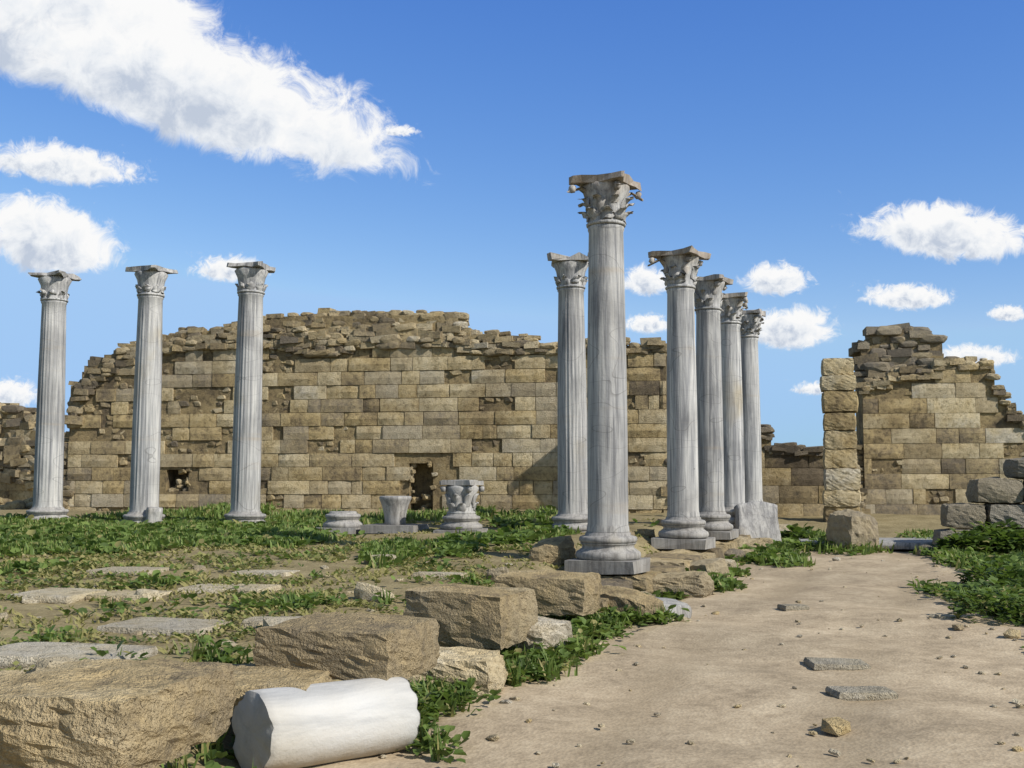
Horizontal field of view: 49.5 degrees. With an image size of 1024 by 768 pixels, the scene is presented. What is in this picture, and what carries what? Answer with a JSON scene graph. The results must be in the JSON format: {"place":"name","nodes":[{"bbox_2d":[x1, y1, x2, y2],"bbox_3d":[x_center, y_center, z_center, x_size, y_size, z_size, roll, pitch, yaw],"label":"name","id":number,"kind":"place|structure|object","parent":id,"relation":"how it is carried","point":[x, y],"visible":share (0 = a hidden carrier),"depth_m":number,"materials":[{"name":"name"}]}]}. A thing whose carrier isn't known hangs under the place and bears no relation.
{"place":"outdoors","nodes":[
{"label":"outdoors","id":0,"kind":"place"},
{"bbox_2d":[0,380,36,405],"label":"cloud","id":1,"kind":"structure","parent":0,"point":[12,391],"depth_m":5080.00,"materials":[{"name":"white"}]},
{"bbox_2d":[0,193,123,273],"bbox_3d":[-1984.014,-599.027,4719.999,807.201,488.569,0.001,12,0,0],"label":"cloud","id":2,"kind":"structure","parent":0,"point":[46,236],"depth_m":4720.00,"materials":[{"name":"white"}]},
{"bbox_2d":[0,142,136,185],"bbox_3d":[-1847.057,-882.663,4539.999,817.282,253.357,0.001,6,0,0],"label":"cloud","id":3,"kind":"structure","parent":0,"point":[52,161],"depth_m":4540.00,"materials":[{"name":"white"}]},
{"bbox_2d":[0,0,218,91],"bbox_3d":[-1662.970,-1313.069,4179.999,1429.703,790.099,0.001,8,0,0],"label":"cloud","id":4,"kind":"structure","parent":0,"point":[186,16],"depth_m":4180.00,"materials":[{"name":"white"}]},
{"bbox_2d":[0,10,404,173],"bbox_3d":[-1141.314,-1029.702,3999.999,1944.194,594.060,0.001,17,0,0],"label":"cloud","id":5,"kind":"structure","parent":0,"point":[208,94],"depth_m":4000.00,"materials":[{"name":"white"}]},
{"bbox_2d":[189,255,255,281],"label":"cloud","id":6,"kind":"structure","parent":0,"point":[217,269],"depth_m":4900.00,"materials":[{"name":"white"}]},
{"bbox_2d":[287,151,381,168],"bbox_3d":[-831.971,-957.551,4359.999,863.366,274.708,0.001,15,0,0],"label":"cloud","id":7,"kind":"structure","parent":0,"point":[312,157],"depth_m":4360.00,"materials":[{"name":"white"}]},
{"bbox_2d":[383,125,417,135],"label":"cloud","id":8,"kind":"structure","parent":0,"point":[399,130],"depth_m":6700.00,"materials":[{"name":"white"}]},
{"bbox_2d":[0,508,1023,767],"bbox_3d":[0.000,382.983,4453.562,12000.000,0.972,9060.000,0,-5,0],"label":"ground","id":9,"kind":"structure","parent":0,"point":[942,712],"depth_m":8.72,"materials":[{"name":"beige soil"}]},
{"bbox_2d":[0,494,32,509],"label":"rubble bank","id":10,"kind":"structure","parent":9,"relation":"on","point":[9,504],"depth_m":30.29,"materials":[{"name":"stone"}]},
{"bbox_2d":[0,402,68,500],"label":"ruin wall","id":11,"kind":"structure","parent":9,"relation":"on","point":[17,435],"depth_m":38.30,"materials":[{"name":"stone"}]},
{"bbox_2d":[26,270,81,519],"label":"column","id":12,"kind":"structure","parent":9,"relation":"on","point":[49,454],"depth_m":21.68,"materials":[{"name":"stone"}]},
{"bbox_2d":[123,265,177,522],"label":"column","id":13,"kind":"structure","parent":9,"relation":"on","point":[146,446],"depth_m":21.24,"materials":[{"name":"stone"}]},
{"bbox_2d":[145,507,162,522],"bbox_3d":[-6.741,2.514,20.907,0.317,0.404,0.239,3,-6,-29],"label":"marble fragment","id":14,"kind":"object","parent":9,"relation":"on","point":[153,514],"visible":0.65,"depth_m":20.84,"materials":[{"name":"white stone"}]},
{"bbox_2d":[0,566,467,668],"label":"courtyard paving","id":15,"kind":"structure","parent":9,"relation":"on","point":[27,654],"depth_m":8.99,"materials":[{"name":"stone"}]},
{"bbox_2d":[224,261,275,522],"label":"column","id":16,"kind":"structure","parent":9,"relation":"on","point":[246,450],"depth_m":20.80,"materials":[{"name":"stone"}]},
{"bbox_2d":[0,554,512,681],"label":"stones","id":17,"kind":"object","parent":9,"relation":"on","point":[363,591],"visible":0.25,"depth_m":9.93,"materials":[{"name":"stone"}]},
{"bbox_2d":[0,541,575,673],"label":"courtyard plants","id":18,"kind":"object","parent":9,"relation":"on","point":[204,557],"visible":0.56,"depth_m":12.24,"materials":[{"name":"green plant"}]},
{"bbox_2d":[0,570,601,767],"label":"stone blocks","id":19,"kind":"structure","parent":9,"relation":"on","point":[112,713],"depth_m":6.56,"materials":[{"name":"stone"}]},
{"bbox_2d":[232,677,419,767],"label":"fallen column drum","id":20,"kind":"object","parent":9,"relation":"on","point":[311,725],"visible":0.98,"depth_m":6.12,"materials":[{"name":"stone"}]},
{"bbox_2d":[316,511,362,533],"bbox_3d":[-3.009,2.458,19.751,0.739,0.389,0.728,-1,-5,12],"label":"column base","id":21,"kind":"object","parent":9,"relation":"on","point":[349,522],"visible":0.95,"depth_m":19.48,"materials":[{"name":"stone"}]},
{"bbox_2d":[63,308,666,512],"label":"wall","id":22,"kind":"structure","parent":9,"relation":"on","point":[362,411],"depth_m":27.29,"materials":[{"name":"stone"}]},
{"bbox_2d":[360,496,428,533],"bbox_3d":[-2.061,2.302,19.652,0.994,0.638,0.961,-1,-5,11],"label":"pedestal bowl","id":23,"kind":"object","parent":9,"relation":"on","point":[395,508],"visible":0.99,"depth_m":19.45,"materials":[{"name":"stone"}]},
{"bbox_2d":[433,480,487,533],"bbox_3d":[-0.881,2.130,19.215,0.794,0.952,0.794,-1,-5,13],"label":"column capital","id":24,"kind":"object","parent":9,"relation":"on","point":[461,498],"visible":1,"depth_m":18.98,"materials":[{"name":"stone"}]},
{"bbox_2d":[0,501,1023,767],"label":"weeds","id":25,"kind":"object","parent":9,"relation":"on","point":[112,533],"visible":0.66,"depth_m":14.71,"materials":[{"name":"green plant"}]},
{"bbox_2d":[101,548,1023,767],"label":"pebbles","id":26,"kind":"object","parent":9,"relation":"on","point":[838,726],"visible":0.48,"depth_m":7.65,"materials":[{"name":"stone"}]},
{"bbox_2d":[547,252,587,532],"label":"column","id":27,"kind":"structure","parent":9,"relation":"on","point":[570,279],"depth_m":19.47,"materials":[{"name":"stone"}]},
{"bbox_2d":[486,518,792,624],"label":"rocks","id":28,"kind":"object","parent":9,"relation":"on","point":[666,572],"visible":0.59,"depth_m":14.57,"materials":[{"name":"stone"}]},
{"bbox_2d":[565,171,649,574],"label":"colonnade column","id":29,"kind":"structure","parent":28,"relation":"on","point":[607,540],"depth_m":14.44,"materials":[{"name":"stone"}]},
{"bbox_2d":[648,245,715,549],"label":"colonnade column","id":30,"kind":"structure","parent":28,"relation":"on","point":[683,523],"depth_m":18.92,"materials":[{"name":"stone"}]},
{"bbox_2d":[694,274,738,539],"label":"colonnade column","id":31,"kind":"structure","parent":28,"relation":"on","point":[708,297],"depth_m":21.29,"materials":[{"name":"stone"}]},
{"bbox_2d":[720,292,747,528],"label":"colonnade column","id":32,"kind":"structure","parent":28,"relation":"on","point":[731,314],"depth_m":23.77,"materials":[{"name":"stone"}]},
{"bbox_2d":[740,309,765,502],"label":"colonnade column","id":33,"kind":"structure","parent":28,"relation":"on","point":[750,328],"depth_m":26.30,"materials":[{"name":"stone"}]},
{"bbox_2d":[656,597,691,619],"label":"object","id":34,"kind":"object","parent":9,"relation":"on","point":[677,609],"visible":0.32,"depth_m":12.14,"materials":[{"name":"grey stone"}]},
{"bbox_2d":[734,501,781,541],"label":"stone block","id":35,"kind":"structure","parent":9,"relation":"on","point":[756,519],"depth_m":23.25,"materials":[{"name":"stone"}]},
{"bbox_2d":[761,424,824,516],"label":"wall","id":36,"kind":"structure","parent":9,"relation":"on","point":[792,479],"depth_m":32.67,"materials":[{"name":"stone"}]},
{"bbox_2d":[777,604,898,700],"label":"path stones","id":37,"kind":"object","parent":9,"relation":"on","point":[860,693],"visible":0.91,"depth_m":9.27,"materials":[{"name":"grey stone"}]},
{"bbox_2d":[819,358,860,521],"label":"pier","id":38,"kind":"structure","parent":9,"relation":"on","point":[841,472],"depth_m":30.59,"materials":[{"name":"stone"}]},
{"bbox_2d":[826,509,878,551],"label":"stone block","id":39,"kind":"structure","parent":9,"relation":"on","point":[847,526],"depth_m":22.05,"materials":[{"name":"stone"}]},
{"bbox_2d":[799,537,932,548],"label":"stone slabs","id":40,"kind":"structure","parent":9,"relation":"on","point":[905,543],"depth_m":22.68,"materials":[{"name":"grey stone"}]},
{"bbox_2d":[848,323,947,434],"bbox_3d":[13.534,1.283,39.223,4.105,6.710,2.443,-1,-5,9],"label":"ruin","id":41,"kind":"object","parent":9,"relation":"on","point":[880,351],"visible":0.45,"depth_m":38.51,"materials":[{"name":"stone"}]},
{"bbox_2d":[780,518,1023,626],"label":"shrubs","id":42,"kind":"object","parent":9,"relation":"on","point":[982,542],"visible":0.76,"depth_m":15.24,"materials":[{"name":"green plant"}]},
{"bbox_2d":[854,356,1023,514],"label":"ruin wall","id":43,"kind":"structure","parent":9,"relation":"on","point":[934,435],"depth_m":33.73,"materials":[{"name":"stone"}]},
{"bbox_2d":[917,457,1023,555],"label":"block stack","id":44,"kind":"object","parent":9,"relation":"on","point":[1001,499],"visible":0.56,"depth_m":21.83,"materials":[{"name":"grey stone"}]},
{"bbox_2d":[0,0,1023,446],"label":"sky","id":45,"kind":"structure","parent":0,"point":[752,133],"materials":[{"name":"blue"}]},
{"bbox_2d":[624,263,665,296],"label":"cloud","id":46,"kind":"structure","parent":0,"point":[642,280],"depth_m":5260.00,"materials":[{"name":"white"}]},
{"bbox_2d":[625,315,666,332],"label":"cloud","id":47,"kind":"structure","parent":0,"point":[648,324],"depth_m":5440.00,"materials":[{"name":"white"}]},
{"bbox_2d":[739,260,812,295],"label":"cloud","id":48,"kind":"structure","parent":0,"point":[765,278],"depth_m":5620.00,"materials":[{"name":"white"}]},
{"bbox_2d":[758,304,835,349],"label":"cloud","id":49,"kind":"structure","parent":0,"point":[800,328],"depth_m":5800.00,"materials":[{"name":"white"}]},
{"bbox_2d":[791,381,823,394],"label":"cloud","id":50,"kind":"structure","parent":0,"point":[811,388],"depth_m":6880.00,"materials":[{"name":"white"}]},
{"bbox_2d":[861,284,950,309],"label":"cloud","id":51,"kind":"structure","parent":0,"point":[902,296],"depth_m":6160.00,"materials":[{"name":"white"}]},
{"bbox_2d":[850,199,1023,262],"bbox_3d":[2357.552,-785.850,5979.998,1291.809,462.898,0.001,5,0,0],"label":"cloud","id":52,"kind":"structure","parent":0,"point":[945,230],"depth_m":5980.00,"materials":[{"name":"white"}]},
{"bbox_2d":[943,343,1015,365],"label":"cloud","id":53,"kind":"structure","parent":0,"point":[994,354],"depth_m":6340.00,"materials":[{"name":"white"}]},
{"bbox_2d":[987,306,1023,320],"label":"cloud","id":54,"kind":"structure","parent":0,"point":[1008,313],"depth_m":6520.00,"materials":[{"name":"white"}]}
]}

